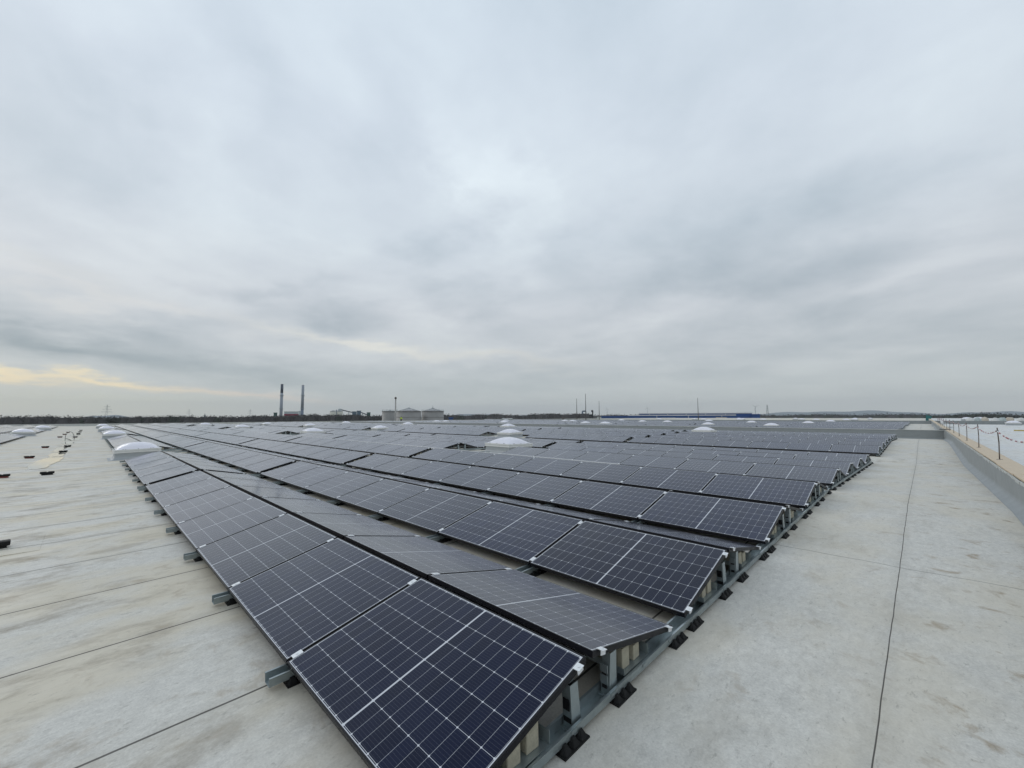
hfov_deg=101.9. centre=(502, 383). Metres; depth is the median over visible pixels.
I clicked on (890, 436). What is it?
solar panel
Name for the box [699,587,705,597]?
paving block
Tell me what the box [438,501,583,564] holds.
solar panel
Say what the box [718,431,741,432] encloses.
solar panel
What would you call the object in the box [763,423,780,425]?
roof dome
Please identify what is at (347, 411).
conveyor
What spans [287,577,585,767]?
solar panel
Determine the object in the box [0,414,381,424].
woodland
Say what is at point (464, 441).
solar panel
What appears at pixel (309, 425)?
roof dome
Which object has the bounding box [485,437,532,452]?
roof dome
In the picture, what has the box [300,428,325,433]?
roof dome
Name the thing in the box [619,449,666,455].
solar panel
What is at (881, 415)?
woodland
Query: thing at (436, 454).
solar panel
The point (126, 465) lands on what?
mounting rail
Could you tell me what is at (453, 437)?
solar panel
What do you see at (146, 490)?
mounting rail
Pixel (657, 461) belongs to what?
solar panel
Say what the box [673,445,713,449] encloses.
solar panel
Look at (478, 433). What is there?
solar panel
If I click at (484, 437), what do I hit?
solar panel
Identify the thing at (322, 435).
solar panel
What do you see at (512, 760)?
paving block
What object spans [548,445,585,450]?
solar panel
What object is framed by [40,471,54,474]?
support block
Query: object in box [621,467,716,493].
solar panel
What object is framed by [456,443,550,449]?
mounting rail
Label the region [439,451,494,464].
solar panel
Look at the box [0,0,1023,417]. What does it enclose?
sky
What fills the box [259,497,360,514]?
solar panel
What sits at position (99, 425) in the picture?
roof dome
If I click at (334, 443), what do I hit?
solar panel
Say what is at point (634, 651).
paving block
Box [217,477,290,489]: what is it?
solar panel
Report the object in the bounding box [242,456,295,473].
solar panel
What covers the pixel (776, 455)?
solar panel
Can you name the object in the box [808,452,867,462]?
solar panel
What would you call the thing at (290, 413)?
boiler house
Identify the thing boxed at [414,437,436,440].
solar panel
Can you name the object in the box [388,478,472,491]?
solar panel
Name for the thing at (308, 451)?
solar panel
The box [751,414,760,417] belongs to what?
blue hall
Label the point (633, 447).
solar panel
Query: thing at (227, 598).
mounting rail
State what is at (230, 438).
solar panel
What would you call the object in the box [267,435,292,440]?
solar panel
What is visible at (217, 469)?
solar panel
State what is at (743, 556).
paving block
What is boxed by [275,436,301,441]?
solar panel
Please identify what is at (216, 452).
solar panel
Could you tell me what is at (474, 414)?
hills
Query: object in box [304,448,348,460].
solar panel
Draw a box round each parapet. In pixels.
[10,418,638,425]
[929,419,1023,525]
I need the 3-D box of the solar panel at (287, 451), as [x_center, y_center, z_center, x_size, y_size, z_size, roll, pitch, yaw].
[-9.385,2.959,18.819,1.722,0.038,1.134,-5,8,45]
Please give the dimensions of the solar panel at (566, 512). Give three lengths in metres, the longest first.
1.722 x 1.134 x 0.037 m
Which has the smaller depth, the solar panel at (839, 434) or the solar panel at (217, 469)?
the solar panel at (217, 469)
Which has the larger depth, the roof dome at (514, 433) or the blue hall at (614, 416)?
the blue hall at (614, 416)
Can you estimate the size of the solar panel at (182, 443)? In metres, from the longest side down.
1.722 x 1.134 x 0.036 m
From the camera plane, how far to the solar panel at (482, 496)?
7.60 m
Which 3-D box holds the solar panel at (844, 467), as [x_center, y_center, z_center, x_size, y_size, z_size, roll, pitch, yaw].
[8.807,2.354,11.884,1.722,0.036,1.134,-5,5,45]
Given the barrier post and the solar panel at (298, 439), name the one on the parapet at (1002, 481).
the barrier post
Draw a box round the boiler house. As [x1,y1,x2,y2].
[284,411,298,415]
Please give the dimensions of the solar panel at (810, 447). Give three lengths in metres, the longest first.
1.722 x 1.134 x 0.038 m
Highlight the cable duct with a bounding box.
[249,431,619,464]
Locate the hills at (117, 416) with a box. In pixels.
[88,415,133,417]
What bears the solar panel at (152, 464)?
attached to the mounting rail at (133, 474)
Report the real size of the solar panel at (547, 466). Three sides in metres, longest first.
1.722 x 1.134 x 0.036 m
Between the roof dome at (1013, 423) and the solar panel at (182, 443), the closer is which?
the solar panel at (182, 443)
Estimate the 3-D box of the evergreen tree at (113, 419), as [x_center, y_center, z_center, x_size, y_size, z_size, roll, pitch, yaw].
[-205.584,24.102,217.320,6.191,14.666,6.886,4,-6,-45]
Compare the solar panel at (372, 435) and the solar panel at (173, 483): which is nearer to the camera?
the solar panel at (173, 483)
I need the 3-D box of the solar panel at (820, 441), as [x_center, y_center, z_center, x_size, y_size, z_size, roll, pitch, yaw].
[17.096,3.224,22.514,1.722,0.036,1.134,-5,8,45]
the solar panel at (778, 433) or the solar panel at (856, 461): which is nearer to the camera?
the solar panel at (856, 461)
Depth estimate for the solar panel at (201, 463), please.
13.55 m
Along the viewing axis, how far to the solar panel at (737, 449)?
17.99 m
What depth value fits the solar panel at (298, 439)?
25.50 m
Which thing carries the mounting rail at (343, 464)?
on the roof surface at (870, 616)
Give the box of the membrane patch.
[0,533,45,556]
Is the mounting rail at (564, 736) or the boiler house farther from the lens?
the boiler house
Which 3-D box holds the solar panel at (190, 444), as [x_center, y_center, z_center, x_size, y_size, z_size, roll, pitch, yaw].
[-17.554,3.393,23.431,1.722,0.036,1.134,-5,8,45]
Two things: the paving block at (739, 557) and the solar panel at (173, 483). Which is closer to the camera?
the paving block at (739, 557)
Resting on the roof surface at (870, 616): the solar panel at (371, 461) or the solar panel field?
the solar panel field
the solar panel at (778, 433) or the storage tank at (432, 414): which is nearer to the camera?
the solar panel at (778, 433)
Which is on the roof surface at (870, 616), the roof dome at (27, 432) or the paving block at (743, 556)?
the roof dome at (27, 432)
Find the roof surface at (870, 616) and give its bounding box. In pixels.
[0,418,1023,767]
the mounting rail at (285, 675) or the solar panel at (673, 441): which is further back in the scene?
the solar panel at (673, 441)
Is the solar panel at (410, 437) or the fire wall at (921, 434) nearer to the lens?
the solar panel at (410, 437)
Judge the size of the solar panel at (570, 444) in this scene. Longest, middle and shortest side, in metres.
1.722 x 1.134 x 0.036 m
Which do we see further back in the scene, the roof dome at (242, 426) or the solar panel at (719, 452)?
the roof dome at (242, 426)
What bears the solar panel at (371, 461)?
attached to the mounting rail at (151, 499)
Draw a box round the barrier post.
[996,428,1002,459]
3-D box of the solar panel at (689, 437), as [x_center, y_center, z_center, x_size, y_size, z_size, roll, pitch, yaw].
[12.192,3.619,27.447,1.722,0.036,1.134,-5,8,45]
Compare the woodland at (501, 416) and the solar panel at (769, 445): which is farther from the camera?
the woodland at (501, 416)
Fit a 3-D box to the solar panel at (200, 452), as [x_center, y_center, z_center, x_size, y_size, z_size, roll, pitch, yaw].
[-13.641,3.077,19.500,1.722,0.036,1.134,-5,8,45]
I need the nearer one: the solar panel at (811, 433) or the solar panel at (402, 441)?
the solar panel at (402, 441)
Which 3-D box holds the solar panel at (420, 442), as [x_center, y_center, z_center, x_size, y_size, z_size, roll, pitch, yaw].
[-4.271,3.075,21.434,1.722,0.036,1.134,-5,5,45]
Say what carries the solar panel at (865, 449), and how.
attached to the mounting rail at (883, 448)
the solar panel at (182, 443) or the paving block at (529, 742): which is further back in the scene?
the solar panel at (182, 443)
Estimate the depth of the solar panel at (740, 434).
29.90 m
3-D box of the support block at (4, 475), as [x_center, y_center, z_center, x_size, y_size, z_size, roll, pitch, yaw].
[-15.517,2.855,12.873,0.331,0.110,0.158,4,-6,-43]
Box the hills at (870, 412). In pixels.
[762,410,1023,415]
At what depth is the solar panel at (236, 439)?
26.41 m
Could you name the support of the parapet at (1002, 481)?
on the warehouse
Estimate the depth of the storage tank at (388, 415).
214.83 m
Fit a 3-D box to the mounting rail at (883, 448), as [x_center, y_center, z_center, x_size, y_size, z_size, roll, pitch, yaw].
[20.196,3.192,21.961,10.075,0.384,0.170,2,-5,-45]
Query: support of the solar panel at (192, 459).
attached to the mounting rail at (219, 462)
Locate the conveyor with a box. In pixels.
[333,409,366,415]
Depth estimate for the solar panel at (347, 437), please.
27.63 m
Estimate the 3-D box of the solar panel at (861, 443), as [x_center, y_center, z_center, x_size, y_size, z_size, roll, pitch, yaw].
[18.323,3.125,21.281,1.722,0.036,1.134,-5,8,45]
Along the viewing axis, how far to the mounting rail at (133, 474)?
14.72 m
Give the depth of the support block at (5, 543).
5.96 m
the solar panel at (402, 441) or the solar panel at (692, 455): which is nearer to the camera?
the solar panel at (692, 455)
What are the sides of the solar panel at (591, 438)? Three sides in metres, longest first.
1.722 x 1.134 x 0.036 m
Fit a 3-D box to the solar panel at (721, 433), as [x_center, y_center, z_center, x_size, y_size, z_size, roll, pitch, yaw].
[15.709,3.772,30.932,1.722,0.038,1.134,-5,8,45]
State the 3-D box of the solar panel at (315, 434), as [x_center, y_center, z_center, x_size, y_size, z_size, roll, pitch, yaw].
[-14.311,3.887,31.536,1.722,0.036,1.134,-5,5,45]
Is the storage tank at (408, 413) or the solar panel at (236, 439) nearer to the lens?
the solar panel at (236, 439)
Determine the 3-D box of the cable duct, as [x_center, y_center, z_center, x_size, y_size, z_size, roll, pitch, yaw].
[-9.928,3.158,23.848,0.110,0.062,36.870,4,-6,-45]
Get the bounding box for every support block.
[0,474,10,477]
[0,539,10,548]
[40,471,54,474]
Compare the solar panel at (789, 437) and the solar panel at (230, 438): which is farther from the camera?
the solar panel at (230, 438)
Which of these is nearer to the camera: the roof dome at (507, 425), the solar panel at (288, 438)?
the solar panel at (288, 438)
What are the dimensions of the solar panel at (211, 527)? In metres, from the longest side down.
1.722 x 1.134 x 0.036 m
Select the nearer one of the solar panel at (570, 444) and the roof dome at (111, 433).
the solar panel at (570, 444)
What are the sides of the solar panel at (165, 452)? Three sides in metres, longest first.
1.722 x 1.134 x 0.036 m
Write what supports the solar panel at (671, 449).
attached to the mounting rail
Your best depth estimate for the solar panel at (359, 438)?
26.42 m
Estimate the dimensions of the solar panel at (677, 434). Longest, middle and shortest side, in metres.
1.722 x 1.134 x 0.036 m
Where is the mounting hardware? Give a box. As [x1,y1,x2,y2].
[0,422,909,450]
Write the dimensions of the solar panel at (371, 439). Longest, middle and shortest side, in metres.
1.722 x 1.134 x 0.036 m
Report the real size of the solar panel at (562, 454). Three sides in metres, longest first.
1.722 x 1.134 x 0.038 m
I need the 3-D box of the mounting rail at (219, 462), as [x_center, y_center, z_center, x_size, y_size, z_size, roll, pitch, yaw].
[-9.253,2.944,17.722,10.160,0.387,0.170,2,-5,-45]
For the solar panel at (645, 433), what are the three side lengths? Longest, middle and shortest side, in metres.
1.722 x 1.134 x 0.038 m
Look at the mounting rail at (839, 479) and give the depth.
11.10 m
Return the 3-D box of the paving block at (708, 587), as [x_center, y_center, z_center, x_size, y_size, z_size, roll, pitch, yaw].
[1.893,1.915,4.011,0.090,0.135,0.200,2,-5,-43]
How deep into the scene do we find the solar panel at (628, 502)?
7.37 m
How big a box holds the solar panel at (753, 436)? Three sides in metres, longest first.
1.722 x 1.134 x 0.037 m
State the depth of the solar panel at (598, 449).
16.96 m
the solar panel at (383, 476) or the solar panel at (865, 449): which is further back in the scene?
the solar panel at (865, 449)
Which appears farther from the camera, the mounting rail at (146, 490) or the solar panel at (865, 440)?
the solar panel at (865, 440)
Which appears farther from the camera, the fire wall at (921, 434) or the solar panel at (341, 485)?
the fire wall at (921, 434)
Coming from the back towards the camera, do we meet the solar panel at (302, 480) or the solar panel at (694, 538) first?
the solar panel at (302, 480)
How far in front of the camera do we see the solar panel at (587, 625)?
3.27 m
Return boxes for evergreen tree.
[102,417,117,423]
[146,417,160,422]
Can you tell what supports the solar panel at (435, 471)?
attached to the mounting rail at (163, 513)
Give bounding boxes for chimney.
[279,384,283,415]
[300,385,304,414]
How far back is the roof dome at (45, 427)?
57.17 m
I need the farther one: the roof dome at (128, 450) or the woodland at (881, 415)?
the woodland at (881, 415)
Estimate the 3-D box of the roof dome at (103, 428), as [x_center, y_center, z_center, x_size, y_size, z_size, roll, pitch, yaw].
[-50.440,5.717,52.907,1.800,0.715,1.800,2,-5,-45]
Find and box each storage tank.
[382,410,397,420]
[396,407,421,419]
[422,408,443,419]
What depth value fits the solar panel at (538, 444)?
22.28 m
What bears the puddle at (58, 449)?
on the roof surface at (870, 616)
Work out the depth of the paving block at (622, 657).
2.82 m
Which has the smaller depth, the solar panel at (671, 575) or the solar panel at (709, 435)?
the solar panel at (671, 575)
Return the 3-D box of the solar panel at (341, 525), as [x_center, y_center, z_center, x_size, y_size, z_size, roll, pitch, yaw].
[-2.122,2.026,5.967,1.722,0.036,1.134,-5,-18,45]
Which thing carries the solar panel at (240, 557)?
attached to the mounting rail at (195, 556)
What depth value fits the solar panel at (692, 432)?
32.23 m
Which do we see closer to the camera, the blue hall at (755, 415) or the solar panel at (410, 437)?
the solar panel at (410, 437)
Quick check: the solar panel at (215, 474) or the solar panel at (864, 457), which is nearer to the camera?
the solar panel at (215, 474)
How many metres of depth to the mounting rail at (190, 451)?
20.83 m
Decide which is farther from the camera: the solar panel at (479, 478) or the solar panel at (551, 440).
the solar panel at (551, 440)
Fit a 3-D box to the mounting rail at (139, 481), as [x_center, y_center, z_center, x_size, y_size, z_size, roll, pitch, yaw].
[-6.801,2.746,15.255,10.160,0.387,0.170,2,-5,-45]
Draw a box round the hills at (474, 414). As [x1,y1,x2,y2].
[421,414,525,417]
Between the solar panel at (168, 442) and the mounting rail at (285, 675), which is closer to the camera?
the mounting rail at (285, 675)
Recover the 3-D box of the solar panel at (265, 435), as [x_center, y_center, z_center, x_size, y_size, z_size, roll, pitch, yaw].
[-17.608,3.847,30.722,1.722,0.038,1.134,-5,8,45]
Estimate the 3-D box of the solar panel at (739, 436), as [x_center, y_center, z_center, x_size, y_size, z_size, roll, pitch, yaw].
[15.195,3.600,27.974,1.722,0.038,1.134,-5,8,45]
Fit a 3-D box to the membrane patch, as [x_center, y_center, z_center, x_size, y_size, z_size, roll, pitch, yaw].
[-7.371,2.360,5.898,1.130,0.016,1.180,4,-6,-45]
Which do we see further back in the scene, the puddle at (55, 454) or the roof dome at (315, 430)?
the roof dome at (315, 430)
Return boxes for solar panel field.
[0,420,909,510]
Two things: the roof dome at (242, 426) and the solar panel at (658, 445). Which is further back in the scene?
the roof dome at (242, 426)
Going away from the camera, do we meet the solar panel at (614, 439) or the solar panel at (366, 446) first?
the solar panel at (366, 446)
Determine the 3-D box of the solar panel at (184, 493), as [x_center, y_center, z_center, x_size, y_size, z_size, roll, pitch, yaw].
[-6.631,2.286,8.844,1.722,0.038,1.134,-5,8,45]
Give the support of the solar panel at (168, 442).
attached to the mounting rail
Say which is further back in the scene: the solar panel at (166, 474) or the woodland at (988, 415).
the woodland at (988, 415)
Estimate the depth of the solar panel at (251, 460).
14.50 m
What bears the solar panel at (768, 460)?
attached to the mounting rail
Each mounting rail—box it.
[122,448,281,466]
[125,442,367,470]
[128,444,384,476]
[132,451,426,482]
[137,448,429,488]
[138,454,413,491]
[145,451,461,501]
[154,454,494,515]
[161,445,241,450]
[166,467,513,534]
[173,443,249,452]
[183,462,581,561]
[212,467,641,605]
[265,474,717,688]
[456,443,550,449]
[499,483,831,767]
[826,457,873,489]
[876,439,891,456]
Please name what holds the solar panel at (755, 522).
attached to the mounting rail at (564, 736)
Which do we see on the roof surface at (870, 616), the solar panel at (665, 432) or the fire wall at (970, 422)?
the fire wall at (970, 422)
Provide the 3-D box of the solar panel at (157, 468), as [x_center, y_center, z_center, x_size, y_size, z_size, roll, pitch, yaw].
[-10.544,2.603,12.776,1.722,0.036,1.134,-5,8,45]
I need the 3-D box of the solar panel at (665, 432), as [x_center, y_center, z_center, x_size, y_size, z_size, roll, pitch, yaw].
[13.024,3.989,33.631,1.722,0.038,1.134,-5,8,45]
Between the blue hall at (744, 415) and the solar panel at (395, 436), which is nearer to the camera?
the solar panel at (395, 436)
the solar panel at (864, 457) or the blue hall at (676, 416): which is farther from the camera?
the blue hall at (676, 416)
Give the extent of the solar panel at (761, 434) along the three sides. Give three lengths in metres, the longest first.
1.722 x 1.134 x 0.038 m
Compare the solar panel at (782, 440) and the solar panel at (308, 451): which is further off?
the solar panel at (782, 440)
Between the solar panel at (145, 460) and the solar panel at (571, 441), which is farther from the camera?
the solar panel at (571, 441)
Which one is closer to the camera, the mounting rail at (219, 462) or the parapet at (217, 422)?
the mounting rail at (219, 462)
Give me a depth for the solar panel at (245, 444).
23.70 m
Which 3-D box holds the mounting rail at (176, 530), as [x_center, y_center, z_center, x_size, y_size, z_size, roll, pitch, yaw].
[-1.665,2.331,10.087,10.160,0.387,0.170,2,-5,-45]
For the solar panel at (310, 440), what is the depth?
24.27 m
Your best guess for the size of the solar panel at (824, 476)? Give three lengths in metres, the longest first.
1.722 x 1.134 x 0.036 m
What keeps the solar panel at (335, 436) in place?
attached to the mounting rail
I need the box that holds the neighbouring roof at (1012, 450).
[931,418,1023,465]
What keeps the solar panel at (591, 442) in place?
attached to the mounting rail
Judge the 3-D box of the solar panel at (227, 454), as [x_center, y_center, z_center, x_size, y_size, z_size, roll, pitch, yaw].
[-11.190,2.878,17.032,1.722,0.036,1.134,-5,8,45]
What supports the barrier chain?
hanging from the barrier post
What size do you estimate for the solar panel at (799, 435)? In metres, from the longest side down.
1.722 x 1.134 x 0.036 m
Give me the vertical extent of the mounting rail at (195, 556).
0.387 m
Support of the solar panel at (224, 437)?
attached to the mounting rail
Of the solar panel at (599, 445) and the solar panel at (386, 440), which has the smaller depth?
the solar panel at (599, 445)
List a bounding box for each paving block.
[501,743,519,767]
[520,721,538,754]
[598,645,628,668]
[629,642,638,659]
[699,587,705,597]
[706,579,710,593]
[723,551,741,563]
[741,551,745,561]
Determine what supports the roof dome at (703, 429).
on the roof surface at (870, 616)
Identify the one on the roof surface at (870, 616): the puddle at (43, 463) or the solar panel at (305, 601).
the puddle at (43, 463)
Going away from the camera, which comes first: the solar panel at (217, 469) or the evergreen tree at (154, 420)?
the solar panel at (217, 469)
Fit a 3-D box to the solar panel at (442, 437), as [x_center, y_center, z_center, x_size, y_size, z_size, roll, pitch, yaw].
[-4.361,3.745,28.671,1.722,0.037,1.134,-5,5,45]
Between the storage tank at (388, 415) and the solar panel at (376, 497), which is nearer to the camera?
the solar panel at (376, 497)
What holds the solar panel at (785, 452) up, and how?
attached to the mounting rail
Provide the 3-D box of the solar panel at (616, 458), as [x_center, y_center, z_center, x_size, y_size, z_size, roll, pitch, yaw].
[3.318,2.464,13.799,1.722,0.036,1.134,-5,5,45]
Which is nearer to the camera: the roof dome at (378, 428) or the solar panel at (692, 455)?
the solar panel at (692, 455)
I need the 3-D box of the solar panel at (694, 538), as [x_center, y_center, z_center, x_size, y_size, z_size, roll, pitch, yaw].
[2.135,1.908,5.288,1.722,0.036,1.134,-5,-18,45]
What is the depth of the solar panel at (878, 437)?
24.83 m
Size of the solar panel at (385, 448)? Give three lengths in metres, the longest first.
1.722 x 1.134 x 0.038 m
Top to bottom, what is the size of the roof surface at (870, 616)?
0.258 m
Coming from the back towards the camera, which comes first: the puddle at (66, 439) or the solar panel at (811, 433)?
the puddle at (66, 439)
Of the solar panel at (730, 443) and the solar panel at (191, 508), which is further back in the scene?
the solar panel at (730, 443)
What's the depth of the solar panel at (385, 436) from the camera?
29.54 m
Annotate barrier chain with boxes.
[938,418,1023,442]
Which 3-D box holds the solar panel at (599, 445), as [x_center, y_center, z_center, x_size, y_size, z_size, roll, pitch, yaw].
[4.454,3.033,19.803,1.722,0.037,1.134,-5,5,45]
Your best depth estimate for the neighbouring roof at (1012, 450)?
34.19 m
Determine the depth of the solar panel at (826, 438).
24.49 m
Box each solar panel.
[124,451,164,463]
[127,454,170,466]
[130,457,176,471]
[134,460,185,477]
[138,464,197,485]
[145,471,212,495]
[153,477,230,508]
[162,451,198,456]
[163,486,253,524]
[165,437,187,443]
[167,453,207,459]
[169,438,192,444]
[173,439,199,446]
[174,456,218,463]
[176,497,286,550]
[177,440,205,447]
[181,460,229,467]
[183,442,211,449]
[188,443,220,451]
[190,464,246,473]
[194,445,229,454]
[196,513,337,590]
[201,447,239,456]
[203,470,265,480]
[209,449,249,459]
[212,435,233,440]
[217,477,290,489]
[218,436,239,441]
[218,451,262,463]
[224,437,247,442]
[228,537,419,664]
[229,438,256,444]
[229,453,277,467]
[235,485,319,499]
[238,439,265,446]
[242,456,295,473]
[246,440,276,447]
[253,433,273,438]
[255,441,286,449]
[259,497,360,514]
[260,434,281,439]
[260,461,320,480]
[265,443,300,451]
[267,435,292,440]
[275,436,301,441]
[276,444,312,454]
[280,466,348,488]
[286,436,313,442]
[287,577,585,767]
[289,446,330,457]
[293,512,419,538]
[296,437,325,443]
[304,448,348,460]
[304,471,384,499]
[306,433,325,436]
[306,438,338,445]
[313,434,333,437]
[319,440,350,447]
[321,451,370,463]
[322,434,344,438]
[332,441,366,449]
[334,435,357,439]
[335,479,429,513]
[344,536,511,578]
[345,454,401,469]
[346,436,369,440]
[347,442,383,451]
[353,471,421,481]
[358,437,383,441]
[362,434,379,436]
[364,444,404,453]
[370,457,432,475]
[373,438,399,442]
[375,435,392,437]
[378,488,492,533]
[385,446,430,456]
[387,435,405,437]
[388,439,416,444]
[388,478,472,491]
[400,436,420,438]
[401,461,471,482]
[404,440,436,445]
[412,448,461,460]
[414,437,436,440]
[422,441,458,447]
[428,569,671,657]
[430,438,454,441]
[432,436,452,437]
[434,487,535,503]
[438,466,519,491]
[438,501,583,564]
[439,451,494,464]
[449,436,468,438]
[449,439,474,443]
[466,437,486,439]
[466,440,489,447]
[467,431,486,435]
[472,454,534,470]
[475,436,493,437]
[487,472,582,503]
[497,500,623,520]
[502,447,548,455]
[511,457,582,476]
[525,433,548,437]
[527,440,552,447]
[530,431,550,434]
[530,520,726,617]
[532,439,554,441]
[536,449,587,459]
[542,434,565,438]
[546,442,586,447]
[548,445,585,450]
[550,481,666,519]
[552,440,578,442]
[560,435,585,439]
[560,462,640,483]
[573,452,631,463]
[579,435,606,440]
[581,447,622,452]
[582,441,610,443]
[583,443,616,447]
[588,519,758,551]
[600,436,630,441]
[608,442,640,445]
[614,445,651,449]
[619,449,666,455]
[620,455,688,468]
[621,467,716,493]
[623,434,647,437]
[628,437,658,443]
[638,491,784,543]
[639,444,675,447]
[640,432,662,435]
[650,447,692,452]
[653,431,676,433]
[653,438,686,444]
[662,452,717,459]
[666,433,689,435]
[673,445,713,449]
[675,436,703,438]
[676,458,753,474]
[680,431,702,433]
[681,439,717,445]
[689,434,716,436]
[690,449,739,454]
[700,474,815,507]
[701,437,732,439]
[702,432,727,434]
[712,447,757,451]
[713,440,751,447]
[713,455,777,463]
[715,435,743,437]
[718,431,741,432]
[727,433,753,434]
[731,437,764,440]
[738,452,795,458]
[743,435,773,438]
[746,463,837,484]
[747,441,789,449]
[754,433,783,435]
[757,449,807,454]
[762,438,799,442]
[766,432,793,433]
[773,436,808,439]
[775,458,850,475]
[783,434,815,436]
[786,443,831,451]
[794,433,823,434]
[794,455,860,468]
[799,440,838,443]
[807,437,844,440]
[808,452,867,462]
[815,435,849,437]
[824,433,856,435]
[830,444,879,453]
[839,441,882,448]
[845,438,885,444]
[850,436,888,441]
[856,434,891,438]
[875,427,897,428]
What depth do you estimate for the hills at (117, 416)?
2907.43 m
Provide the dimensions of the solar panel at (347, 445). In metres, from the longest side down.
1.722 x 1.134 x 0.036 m
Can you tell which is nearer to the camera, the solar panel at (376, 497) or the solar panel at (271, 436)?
the solar panel at (376, 497)
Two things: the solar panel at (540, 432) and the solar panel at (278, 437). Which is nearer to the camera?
the solar panel at (278, 437)
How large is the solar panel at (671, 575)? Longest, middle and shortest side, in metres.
1.722 x 1.134 x 0.036 m
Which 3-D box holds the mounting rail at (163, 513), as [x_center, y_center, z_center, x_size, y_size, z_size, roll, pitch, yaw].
[-2.891,2.430,11.321,10.160,0.387,0.170,2,-5,-45]
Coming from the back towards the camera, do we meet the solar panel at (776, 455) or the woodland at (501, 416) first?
the woodland at (501, 416)
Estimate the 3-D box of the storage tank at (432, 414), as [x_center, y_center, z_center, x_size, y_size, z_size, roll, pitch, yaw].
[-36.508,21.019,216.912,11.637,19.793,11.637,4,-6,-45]
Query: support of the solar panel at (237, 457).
attached to the mounting rail at (219, 462)
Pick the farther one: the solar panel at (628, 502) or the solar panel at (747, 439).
the solar panel at (747, 439)
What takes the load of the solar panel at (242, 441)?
attached to the mounting rail
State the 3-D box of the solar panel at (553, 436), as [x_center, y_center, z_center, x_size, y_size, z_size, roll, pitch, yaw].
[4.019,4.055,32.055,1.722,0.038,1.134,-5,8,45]
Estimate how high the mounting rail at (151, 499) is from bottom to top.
0.387 m
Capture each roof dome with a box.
[10,429,36,435]
[34,425,51,430]
[95,424,108,428]
[98,426,114,431]
[100,430,127,439]
[110,442,161,460]
[234,424,249,427]
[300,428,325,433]
[303,423,316,427]
[371,425,388,430]
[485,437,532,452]
[497,429,522,437]
[500,424,516,426]
[692,427,716,431]
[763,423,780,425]
[1005,421,1021,424]
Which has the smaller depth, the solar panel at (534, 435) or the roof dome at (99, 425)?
the solar panel at (534, 435)
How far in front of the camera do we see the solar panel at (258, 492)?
8.34 m
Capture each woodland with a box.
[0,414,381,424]
[444,412,593,419]
[594,414,635,417]
[760,412,929,417]
[923,412,1023,417]
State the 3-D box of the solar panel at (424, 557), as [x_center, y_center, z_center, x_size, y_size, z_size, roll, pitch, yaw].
[-0.895,1.928,4.734,1.722,0.038,1.134,-5,-18,45]
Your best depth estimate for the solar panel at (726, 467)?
11.29 m
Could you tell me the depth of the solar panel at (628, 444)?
21.71 m
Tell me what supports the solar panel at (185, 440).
attached to the mounting rail
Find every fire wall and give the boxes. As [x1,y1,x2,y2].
[330,421,944,438]
[494,419,1023,424]
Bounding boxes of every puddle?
[26,457,63,469]
[48,453,65,456]
[50,447,66,451]
[62,438,80,440]
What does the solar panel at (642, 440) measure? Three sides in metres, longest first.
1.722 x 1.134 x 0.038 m
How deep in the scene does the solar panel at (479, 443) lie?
22.06 m
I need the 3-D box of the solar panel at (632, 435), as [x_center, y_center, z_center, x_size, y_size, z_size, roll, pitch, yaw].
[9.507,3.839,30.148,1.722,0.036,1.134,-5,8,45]
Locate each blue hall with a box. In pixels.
[601,416,628,417]
[628,415,734,417]
[639,412,752,417]
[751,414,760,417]
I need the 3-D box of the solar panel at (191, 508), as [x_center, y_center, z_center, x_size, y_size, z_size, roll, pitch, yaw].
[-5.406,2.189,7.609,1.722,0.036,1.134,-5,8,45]
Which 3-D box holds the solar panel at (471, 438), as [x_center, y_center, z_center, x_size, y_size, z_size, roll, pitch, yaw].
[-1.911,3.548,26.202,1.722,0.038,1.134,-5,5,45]
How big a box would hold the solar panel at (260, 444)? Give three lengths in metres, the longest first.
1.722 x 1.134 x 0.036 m
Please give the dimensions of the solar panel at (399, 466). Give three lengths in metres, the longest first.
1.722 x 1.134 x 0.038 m
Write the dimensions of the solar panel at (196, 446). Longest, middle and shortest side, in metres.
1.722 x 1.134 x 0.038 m
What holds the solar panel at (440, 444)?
attached to the mounting rail
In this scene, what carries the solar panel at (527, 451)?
attached to the mounting rail
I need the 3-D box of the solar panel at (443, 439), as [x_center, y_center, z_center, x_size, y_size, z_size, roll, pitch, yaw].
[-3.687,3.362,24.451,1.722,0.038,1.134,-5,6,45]
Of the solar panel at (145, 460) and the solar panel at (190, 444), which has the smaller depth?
the solar panel at (145, 460)
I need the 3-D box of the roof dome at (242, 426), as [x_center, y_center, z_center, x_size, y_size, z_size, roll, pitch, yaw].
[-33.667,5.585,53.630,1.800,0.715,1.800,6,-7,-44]
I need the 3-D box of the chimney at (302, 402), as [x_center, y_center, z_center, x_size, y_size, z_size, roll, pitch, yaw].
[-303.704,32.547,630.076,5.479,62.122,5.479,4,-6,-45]
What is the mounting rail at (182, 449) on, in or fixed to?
on the roof surface at (870, 616)
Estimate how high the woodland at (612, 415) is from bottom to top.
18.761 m
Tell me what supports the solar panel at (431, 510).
attached to the mounting rail at (227, 598)

